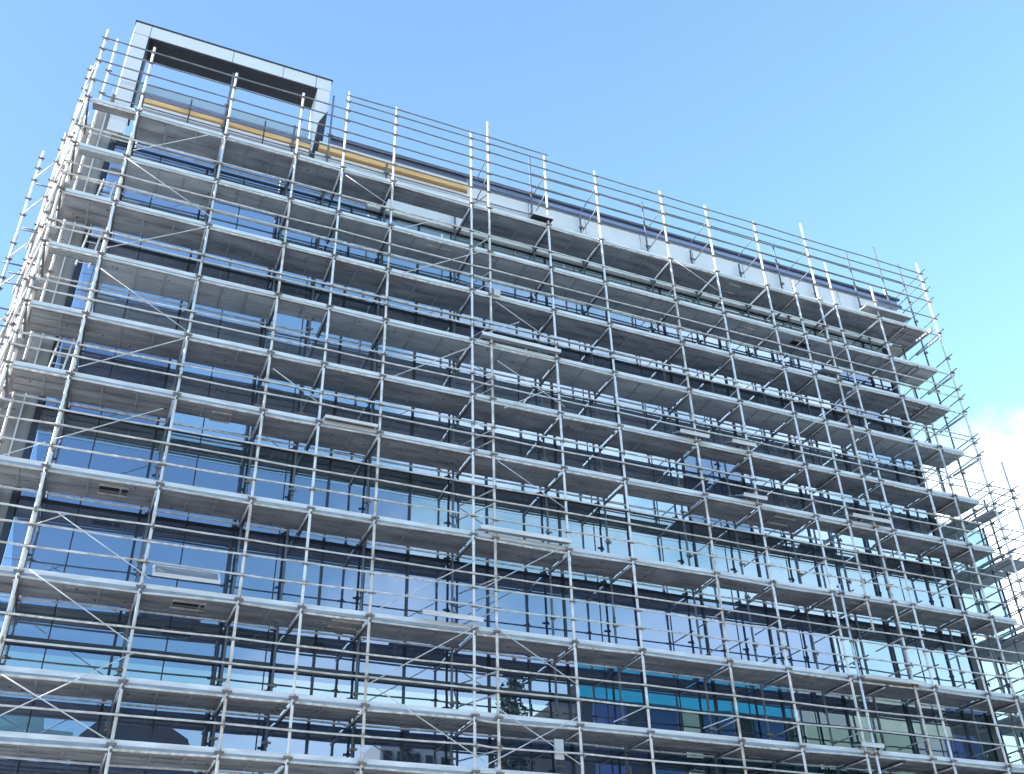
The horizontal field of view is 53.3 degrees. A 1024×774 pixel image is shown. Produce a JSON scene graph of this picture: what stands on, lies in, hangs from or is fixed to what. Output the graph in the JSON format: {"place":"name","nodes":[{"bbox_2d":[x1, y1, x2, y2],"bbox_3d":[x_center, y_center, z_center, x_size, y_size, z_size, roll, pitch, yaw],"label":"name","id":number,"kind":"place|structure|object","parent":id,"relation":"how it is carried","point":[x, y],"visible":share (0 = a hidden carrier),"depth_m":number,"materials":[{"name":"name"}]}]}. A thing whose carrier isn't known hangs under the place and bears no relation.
{"place":"outdoors","nodes":[
{"label":"outdoors","id":0,"kind":"place"},
{"bbox_2d":[0,20,1003,773],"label":"office building","id":1,"kind":"structure","parent":0,"point":[218,58],"depth_m":30.48,"materials":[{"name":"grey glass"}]},
{"bbox_2d":[0,644,110,773],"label":"window","id":2,"kind":"structure","parent":1,"relation":"in","point":[16,720],"depth_m":23.04,"materials":[{"name":"blue glass"}]},
{"bbox_2d":[0,499,137,645],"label":"window","id":3,"kind":"structure","parent":1,"relation":"in","point":[37,558],"depth_m":25.12,"materials":[{"name":"blue glass"}]},
{"bbox_2d":[20,409,155,512],"bbox_3d":[-10.979,1.927,26.619,2.830,2.610,0.001,12,-36,-20],"label":"window","id":4,"kind":"structure","parent":1,"relation":"in","point":[68,457],"depth_m":26.62,"materials":[{"name":"blue glass"}]},
{"bbox_2d":[45,331,168,424],"bbox_3d":[-11.051,-0.374,28.160,2.830,2.810,0.001,12,-36,-20],"label":"window","id":5,"kind":"structure","parent":1,"relation":"in","point":[100,369],"depth_m":28.24,"materials":[{"name":"blue glass"}]},
{"bbox_2d":[71,240,187,329],"bbox_3d":[-11.129,-2.836,29.811,2.830,3.000,0.004,12,-36,-20],"label":"window","id":6,"kind":"structure","parent":1,"relation":"in","point":[86,275],"depth_m":29.64,"materials":[{"name":"blue glass"}]},
{"bbox_2d":[91,145,206,259],"bbox_3d":[-11.221,-5.769,31.773,2.830,3.940,0.001,12,-36,-20],"label":"window","id":7,"kind":"structure","parent":1,"relation":"in","point":[111,177],"depth_m":31.83,"materials":[{"name":"blue glass"}]},
{"bbox_2d":[91,655,213,773],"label":"window","id":8,"kind":"structure","parent":1,"relation":"in","point":[127,728],"depth_m":23.89,"materials":[{"name":"blue glass"}]},
{"bbox_2d":[116,517,232,656],"bbox_3d":[-8.456,5.050,25.783,2.360,3.520,0.003,12,-36,-20],"label":"window","id":9,"kind":"structure","parent":1,"relation":"in","point":[213,560],"depth_m":26.03,"materials":[{"name":"blue glass"}]},
{"bbox_2d":[142,429,244,527],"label":"window","id":10,"kind":"structure","parent":1,"relation":"in","point":[174,474],"depth_m":27.54,"materials":[{"name":"blue glass"}]},
{"bbox_2d":[159,348,254,440],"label":"window","id":11,"kind":"structure","parent":1,"relation":"in","point":[189,386],"depth_m":29.06,"materials":[{"name":"blue glass"}]},
{"bbox_2d":[177,263,267,346],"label":"window","id":12,"kind":"structure","parent":1,"relation":"in","point":[196,328],"depth_m":30.56,"materials":[{"name":"blue glass"}]},
{"bbox_2d":[191,170,279,277],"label":"window","id":13,"kind":"structure","parent":1,"relation":"in","point":[218,205],"depth_m":32.92,"materials":[{"name":"blue glass"}]},
{"bbox_2d":[203,666,310,773],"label":"window","id":14,"kind":"structure","parent":1,"relation":"in","point":[234,737],"depth_m":24.75,"materials":[{"name":"blue glass"}]},
{"bbox_2d":[219,531,321,666],"bbox_3d":[-6.230,5.528,26.602,2.360,3.520,0.003,12,-36,-20],"label":"window","id":15,"kind":"structure","parent":1,"relation":"in","point":[263,567],"depth_m":26.84,"materials":[{"name":"blue glass"}]},
{"bbox_2d":[236,445,328,540],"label":"window","id":16,"kind":"structure","parent":1,"relation":"in","point":[265,489],"depth_m":28.36,"materials":[{"name":"blue glass"}]},
{"bbox_2d":[248,364,334,455],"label":"window","id":17,"kind":"structure","parent":1,"relation":"in","point":[272,402],"depth_m":29.95,"materials":[{"name":"blue glass"}]},
{"bbox_2d":[261,282,341,368],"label":"window","id":18,"kind":"structure","parent":1,"relation":"in","point":[281,320],"depth_m":31.31,"materials":[{"name":"blue glass"}]},
{"bbox_2d":[270,189,350,295],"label":"window","id":19,"kind":"structure","parent":1,"relation":"in","point":[298,196],"depth_m":33.52,"materials":[{"name":"blue glass"}]},
{"bbox_2d":[308,676,401,771],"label":"window","id":20,"kind":"structure","parent":1,"relation":"in","point":[319,744],"depth_m":25.58,"materials":[{"name":"blue glass"}]},
{"bbox_2d":[315,545,406,676],"bbox_3d":[-4.006,6.010,27.426,2.360,3.520,0.003,12,-36,-20],"label":"window","id":21,"kind":"structure","parent":1,"relation":"in","point":[330,597],"depth_m":27.55,"materials":[{"name":"blue glass"}]},
{"bbox_2d":[325,460,408,553],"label":"window","id":22,"kind":"structure","parent":1,"relation":"in","point":[336,500],"depth_m":29.14,"materials":[{"name":"blue glass"}]},
{"bbox_2d":[332,393,411,470],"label":"window","id":23,"kind":"structure","parent":1,"relation":"in","point":[387,424],"depth_m":30.81,"materials":[{"name":"blue glass"}]},
{"bbox_2d":[340,299,414,382],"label":"window","id":24,"kind":"structure","parent":1,"relation":"in","point":[347,360],"depth_m":32.02,"materials":[{"name":"blue glass"}]},
{"bbox_2d":[346,208,416,312],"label":"window","id":25,"kind":"structure","parent":1,"relation":"in","point":[358,212],"depth_m":34.20,"materials":[{"name":"blue glass"}]},
{"bbox_2d":[403,685,488,767],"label":"window","id":26,"kind":"structure","parent":1,"relation":"in","point":[415,752],"depth_m":26.36,"materials":[{"name":"blue glass"}]},
{"bbox_2d":[406,557,487,685],"bbox_3d":[-1.780,6.489,28.246,2.360,3.520,0.002,12,-36,-20],"label":"window","id":27,"kind":"structure","parent":1,"relation":"in","point":[414,669],"depth_m":28.31,"materials":[{"name":"blue glass"}]},
{"bbox_2d":[410,474,485,564],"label":"window","id":28,"kind":"structure","parent":1,"relation":"in","point":[422,515],"depth_m":29.94,"materials":[{"name":"blue glass"}]},
{"bbox_2d":[412,404,484,483],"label":"window","id":29,"kind":"structure","parent":1,"relation":"in","point":[421,431],"depth_m":31.57,"materials":[{"name":"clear glass"}]},
{"bbox_2d":[415,316,483,399],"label":"window","id":30,"kind":"structure","parent":1,"relation":"in","point":[422,376],"depth_m":32.83,"materials":[{"name":"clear glass"}]},
{"bbox_2d":[417,226,482,328],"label":"window","id":31,"kind":"structure","parent":1,"relation":"in","point":[429,269],"depth_m":34.50,"materials":[{"name":"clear glass"}]},
{"bbox_2d":[485,243,547,343],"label":"window","id":32,"kind":"structure","parent":1,"relation":"in","point":[505,291],"depth_m":35.74,"materials":[{"name":"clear glass"}]},
{"bbox_2d":[486,353,551,408],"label":"window","id":33,"kind":"structure","parent":1,"relation":"in","point":[502,393],"depth_m":33.68,"materials":[{"name":"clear glass"}]},
{"bbox_2d":[487,423,556,496],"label":"window","id":34,"kind":"structure","parent":1,"relation":"in","point":[501,446],"depth_m":32.42,"materials":[{"name":"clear glass"}]},
{"bbox_2d":[488,488,561,576],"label":"window","id":35,"kind":"structure","parent":1,"relation":"in","point":[500,515],"depth_m":30.84,"materials":[{"name":"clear glass"}]},
{"bbox_2d":[489,569,567,693],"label":"window","id":36,"kind":"structure","parent":1,"relation":"in","point":[514,621],"depth_m":29.20,"materials":[{"name":"blue glass"}]},
{"bbox_2d":[491,694,572,773],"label":"window","id":37,"kind":"structure","parent":1,"relation":"in","point":[544,762],"depth_m":27.20,"materials":[{"name":"blue glass"}]},
{"bbox_2d":[548,261,609,358],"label":"window","id":38,"kind":"structure","parent":1,"relation":"in","point":[562,305],"depth_m":36.57,"materials":[{"name":"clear glass"}]},
{"bbox_2d":[551,350,616,431],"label":"window","id":39,"kind":"structure","parent":1,"relation":"in","point":[569,407],"depth_m":34.64,"materials":[{"name":"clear glass"}]},
{"bbox_2d":[556,434,624,508],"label":"window","id":40,"kind":"structure","parent":1,"relation":"in","point":[572,460],"depth_m":33.24,"materials":[{"name":"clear glass"}]},
{"bbox_2d":[560,500,632,587],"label":"window","id":41,"kind":"structure","parent":1,"relation":"in","point":[581,541],"depth_m":31.64,"materials":[{"name":"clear glass"}]},
{"bbox_2d":[564,580,643,704],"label":"window","id":42,"kind":"structure","parent":1,"relation":"in","point":[586,630],"depth_m":29.99,"materials":[{"name":"blue glass"}]},
{"bbox_2d":[572,701,650,773],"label":"window","id":43,"kind":"structure","parent":1,"relation":"in","point":[589,711],"depth_m":28.32,"materials":[{"name":"blue glass"}]},
{"bbox_2d":[607,275,669,372],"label":"window","id":44,"kind":"structure","parent":1,"relation":"in","point":[614,318],"depth_m":37.38,"materials":[{"name":"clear glass"}]},
{"bbox_2d":[614,362,677,435],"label":"window","id":45,"kind":"structure","parent":1,"relation":"in","point":[624,419],"depth_m":35.46,"materials":[{"name":"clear glass"}]},
{"bbox_2d":[623,450,689,520],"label":"window","id":46,"kind":"structure","parent":1,"relation":"in","point":[635,472],"depth_m":33.95,"materials":[{"name":"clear glass"}]},
{"bbox_2d":[631,513,699,597],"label":"window","id":47,"kind":"structure","parent":1,"relation":"in","point":[640,550],"depth_m":32.45,"materials":[{"name":"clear glass"}]},
{"bbox_2d":[637,591,715,711],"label":"window","id":48,"kind":"structure","parent":1,"relation":"in","point":[662,697],"depth_m":30.80,"materials":[{"name":"blue glass"}]},
{"bbox_2d":[649,709,723,773],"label":"window","id":49,"kind":"structure","parent":1,"relation":"in","point":[659,719],"depth_m":29.22,"materials":[{"name":"blue glass"}]},
{"bbox_2d":[663,290,725,385],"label":"window","id":50,"kind":"structure","parent":1,"relation":"in","point":[697,339],"depth_m":38.15,"materials":[{"name":"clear glass"}]},
{"bbox_2d":[673,376,736,447],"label":"window","id":51,"kind":"structure","parent":1,"relation":"in","point":[714,438],"depth_m":36.40,"materials":[{"name":"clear glass"}]},
{"bbox_2d":[683,450,751,531],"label":"window","id":52,"kind":"structure","parent":1,"relation":"in","point":[722,489],"depth_m":34.98,"materials":[{"name":"blue glass"}]},
{"bbox_2d":[693,524,763,606],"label":"window","id":53,"kind":"structure","parent":1,"relation":"in","point":[706,562],"depth_m":33.17,"materials":[{"name":"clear glass"}]},
{"bbox_2d":[704,601,783,719],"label":"window","id":54,"kind":"structure","parent":1,"relation":"in","point":[725,703],"depth_m":31.61,"materials":[{"name":"blue glass"}]},
{"bbox_2d":[716,304,780,398],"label":"window","id":55,"kind":"structure","parent":1,"relation":"in","point":[737,349],"depth_m":38.96,"materials":[{"name":"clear glass"}]},
{"bbox_2d":[719,716,792,773],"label":"window","id":56,"kind":"structure","parent":1,"relation":"in","point":[759,726],"depth_m":30.12,"materials":[{"name":"blue glass"}]},
{"bbox_2d":[729,389,792,459],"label":"window","id":57,"kind":"structure","parent":1,"relation":"in","point":[783,453],"depth_m":37.16,"materials":[{"name":"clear glass"}]},
{"bbox_2d":[744,473,809,541],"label":"window","id":58,"kind":"structure","parent":1,"relation":"in","point":[794,503],"depth_m":35.75,"materials":[{"name":"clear glass"}]},
{"bbox_2d":[755,535,824,615],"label":"window","id":59,"kind":"structure","parent":1,"relation":"in","point":[781,574],"depth_m":34.09,"materials":[{"name":"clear glass"}]},
{"bbox_2d":[774,321,832,410],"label":"window","id":60,"kind":"structure","parent":1,"relation":"in","point":[790,362],"depth_m":39.80,"materials":[{"name":"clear glass"}]},
{"bbox_2d":[768,610,847,725],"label":"window","id":61,"kind":"structure","parent":1,"relation":"in","point":[805,713],"depth_m":32.44,"materials":[{"name":"blue glass"}]},
{"bbox_2d":[784,402,846,470],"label":"window","id":62,"kind":"structure","parent":1,"relation":"in","point":[811,459],"depth_m":37.95,"materials":[{"name":"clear glass"}]},
{"bbox_2d":[787,723,857,773],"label":"window","id":63,"kind":"structure","parent":1,"relation":"in","point":[809,734],"depth_m":31.04,"materials":[{"name":"green glass"}]},
{"bbox_2d":[801,486,865,551],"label":"window","id":64,"kind":"structure","parent":1,"relation":"in","point":[821,508],"depth_m":36.37,"materials":[{"name":"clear glass"}]},
{"bbox_2d":[815,546,883,624],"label":"window","id":65,"kind":"structure","parent":1,"relation":"in","point":[855,587],"depth_m":34.92,"materials":[{"name":"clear glass"}]},
{"bbox_2d":[827,334,882,422],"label":"window","id":66,"kind":"structure","parent":1,"relation":"in","point":[862,380],"depth_m":40.74,"materials":[{"name":"blue glass"}]},
{"bbox_2d":[836,414,898,484],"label":"window","id":67,"kind":"structure","parent":1,"relation":"in","point":[887,475],"depth_m":38.79,"materials":[{"name":"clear glass"}]},
{"bbox_2d":[829,620,909,732],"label":"window","id":68,"kind":"structure","parent":1,"relation":"in","point":[889,722],"depth_m":33.27,"materials":[{"name":"blue glass"}]},
{"bbox_2d":[867,344,902,426],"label":"window","id":69,"kind":"structure","parent":1,"relation":"in","point":[887,386],"depth_m":41.35,"materials":[{"name":"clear glass"}]},
{"bbox_2d":[852,730,918,773],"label":"window","id":70,"kind":"structure","parent":1,"relation":"in","point":[895,742],"depth_m":32.06,"materials":[{"name":"green glass"}]},
{"bbox_2d":[856,488,919,561],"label":"window","id":71,"kind":"structure","parent":1,"relation":"in","point":[898,523],"depth_m":37.42,"materials":[{"name":"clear glass"}]},
{"bbox_2d":[886,426,919,486],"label":"window","id":72,"kind":"structure","parent":1,"relation":"in","point":[900,432],"depth_m":39.31,"materials":[{"name":"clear glass"}]},
{"bbox_2d":[872,556,938,632],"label":"window","id":73,"kind":"structure","parent":1,"relation":"in","point":[917,596],"depth_m":35.77,"materials":[{"name":"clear glass"}]},
{"bbox_2d":[908,499,941,565],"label":"window","id":74,"kind":"structure","parent":1,"relation":"in","point":[927,528],"depth_m":37.98,"materials":[{"name":"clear glass"}]},
{"bbox_2d":[887,628,967,738],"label":"window","id":75,"kind":"structure","parent":1,"relation":"in","point":[955,729],"depth_m":34.12,"materials":[{"name":"blue glass"}]},
{"bbox_2d":[924,565,961,636],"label":"window","id":76,"kind":"structure","parent":1,"relation":"in","point":[947,601],"depth_m":36.36,"materials":[{"name":"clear glass"}]},
{"bbox_2d":[913,736,972,773],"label":"window","id":77,"kind":"structure","parent":1,"relation":"in","point":[959,749],"depth_m":32.86,"materials":[{"name":"blue glass"}]},
{"bbox_2d":[943,637,990,741],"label":"window","id":78,"kind":"structure","parent":1,"relation":"in","point":[983,731],"depth_m":34.73,"materials":[{"name":"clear glass"}]},
{"bbox_2d":[972,743,996,761],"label":"window","id":79,"kind":"structure","parent":1,"relation":"in","point":[976,746],"depth_m":33.42,"materials":[{"name":"blue glass"}]},
{"bbox_2d":[0,0,1023,638],"label":"sky","id":80,"kind":"structure","parent":0,"point":[895,128],"materials":[{"name":"blue"}]},
{"label":"ground","id":81,"kind":"structure","parent":0,"visible":0},
{"bbox_2d":[0,61,96,411],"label":"side scaffold","id":82,"kind":"object","parent":81,"relation":"on","point":[20,289],"visible":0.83,"depth_m":31.19,"materials":[{"name":"metal"}]},
{"bbox_2d":[0,89,115,534],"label":"clad side wing","id":83,"kind":"structure","parent":81,"relation":"on","point":[63,267],"depth_m":29.30,"materials":[{"name":"grey metal"}]},
{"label":"pavement","id":84,"kind":"structure","parent":0,"visible":0},
{"bbox_2d":[0,29,1023,773],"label":"front scaffold","id":85,"kind":"object","parent":84,"relation":"on","point":[146,223],"visible":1,"depth_m":30.89,"materials":[{"name":"metal"}]},
{"bbox_2d":[48,335,74,369],"bbox_3d":[-12.047,-0.724,27.160,0.365,1.863,0.553,4,-34,-8],"label":"ladder","id":86,"kind":"object","parent":85,"relation":"attached to","point":[54,354],"visible":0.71,"depth_m":27.31,"materials":[{"name":"metal"}]},
{"bbox_2d":[75,224,103,268],"bbox_3d":[-12.152,-4.067,29.399,0.365,1.913,0.553,4,-34,-8],"label":"ladder","id":87,"kind":"object","parent":85,"relation":"attached to","point":[84,242],"visible":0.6,"depth_m":29.46,"materials":[{"name":"metal"}]},
{"bbox_2d":[97,179,116,197],"bbox_3d":[-12.203,-5.666,30.470,0.365,1.764,0.553,4,-34,-8],"label":"ladder","id":88,"kind":"object","parent":85,"relation":"attached to","point":[98,192],"visible":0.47,"depth_m":30.76,"materials":[{"name":"metal"}]},
{"bbox_2d":[152,564,220,583],"bbox_3d":[-7.833,4.501,24.577,1.570,0.461,0.500,12,-36,-20],"label":"deck tray","id":89,"kind":"object","parent":85,"relation":"on","point":[185,573],"visible":1,"depth_m":24.51,"materials":[{"name":"metal"}]},
{"bbox_2d":[323,414,377,428],"bbox_3d":[-4.551,1.013,28.670,1.500,0.172,0.457,12,-36,-20],"label":"loose board","id":90,"kind":"object","parent":85,"relation":"on","point":[350,421],"visible":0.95,"depth_m":28.54,"materials":[{"name":"metal"}]},
{"bbox_2d":[417,609,483,621],"bbox_3d":[-1.613,6.017,26.742,1.680,0.234,0.526,12,-36,-20],"label":"loose board","id":91,"kind":"object","parent":85,"relation":"on","point":[451,615],"visible":1,"depth_m":26.54,"materials":[{"name":"metal"}]},
{"bbox_2d":[492,289,500,296],"bbox_3d":[-0.512,-3.064,33.546,0.240,0.240,0.160,12,-36,-20],"label":"white box","id":92,"kind":"object","parent":85,"relation":"attached to","point":[496,292],"visible":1,"depth_m":33.49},
{"bbox_2d":[480,331,560,354],"bbox_3d":[0.286,-1.383,32.641,2.740,0.121,0.227,12,-36,-20],"label":"loose board","id":93,"kind":"object","parent":85,"relation":"on","point":[519,343],"visible":1,"depth_m":32.58,"materials":[{"name":"metal"}]},
{"bbox_2d":[479,524,571,544],"bbox_3d":[0.388,4.191,28.870,2.800,0.121,0.227,12,-36,-20],"label":"loose board","id":94,"kind":"object","parent":85,"relation":"on","point":[524,534],"visible":1,"depth_m":28.80,"materials":[{"name":"metal"}]},
{"bbox_2d":[530,211,553,223],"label":"loose board","id":95,"kind":"object","parent":85,"relation":"attached to","point":[539,216],"visible":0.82,"depth_m":36.22,"materials":[{"name":"black"}]},
{"bbox_2d":[553,739,563,759],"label":"white sign board","id":96,"kind":"object","parent":85,"relation":"attached to","point":[558,743],"visible":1,"depth_m":25.94,"materials":[{"name":"white plastic"}]},
{"bbox_2d":[673,428,709,438],"bbox_3d":[5.909,1.575,33.667,1.110,0.266,0.520,12,-36,-20],"label":"loose board","id":97,"kind":"object","parent":85,"relation":"attached to","point":[689,433],"visible":1,"depth_m":33.53,"materials":[{"name":"metal"}]},
{"bbox_2d":[724,438,756,447],"bbox_3d":[7.687,1.918,34.352,0.940,0.266,0.520,12,-36,-20],"label":"loose board","id":98,"kind":"object","parent":85,"relation":"attached to","point":[741,443],"visible":0.93,"depth_m":34.21,"materials":[{"name":"metal"}]},
{"bbox_2d":[735,492,767,499],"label":"loose board","id":99,"kind":"object","parent":85,"relation":"attached to","point":[751,496],"visible":0.93,"depth_m":33.10,"materials":[{"name":"metal"}]},
{"bbox_2d":[817,366,841,376],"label":"loose board","id":100,"kind":"object","parent":85,"relation":"attached to","point":[827,370],"visible":1,"depth_m":38.13,"materials":[{"name":"metal"}]},
{"bbox_2d":[843,513,891,523],"bbox_3d":[12.144,4.504,34.876,1.620,0.282,0.516,12,-36,-20],"label":"loose board","id":101,"kind":"object","parent":85,"relation":"attached to","point":[867,518],"visible":1,"depth_m":34.71,"materials":[{"name":"metal"}]},
{"bbox_2d":[852,742,884,747],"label":"loose board","id":102,"kind":"object","parent":85,"relation":"attached to","point":[871,745],"visible":0.96,"depth_m":29.71,"materials":[{"name":"metal"}]},
{"bbox_2d":[859,303,911,322],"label":"loose board","id":103,"kind":"object","parent":85,"relation":"on","point":[887,313],"visible":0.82,"depth_m":41.57,"materials":[{"name":"metal"}]},
{"bbox_2d":[860,674,925,684],"bbox_3d":[11.688,9.053,31.540,2.320,0.234,0.526,12,-36,-20],"label":"loose board","id":104,"kind":"object","parent":85,"relation":"on","point":[879,677],"visible":0.93,"depth_m":31.30,"materials":[{"name":"metal"}]},
{"bbox_2d":[883,269,1023,763],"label":"return scaffold","id":105,"kind":"object","parent":84,"relation":"on","point":[1003,569],"visible":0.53,"depth_m":38.07,"materials":[{"name":"metal"}]}
]}

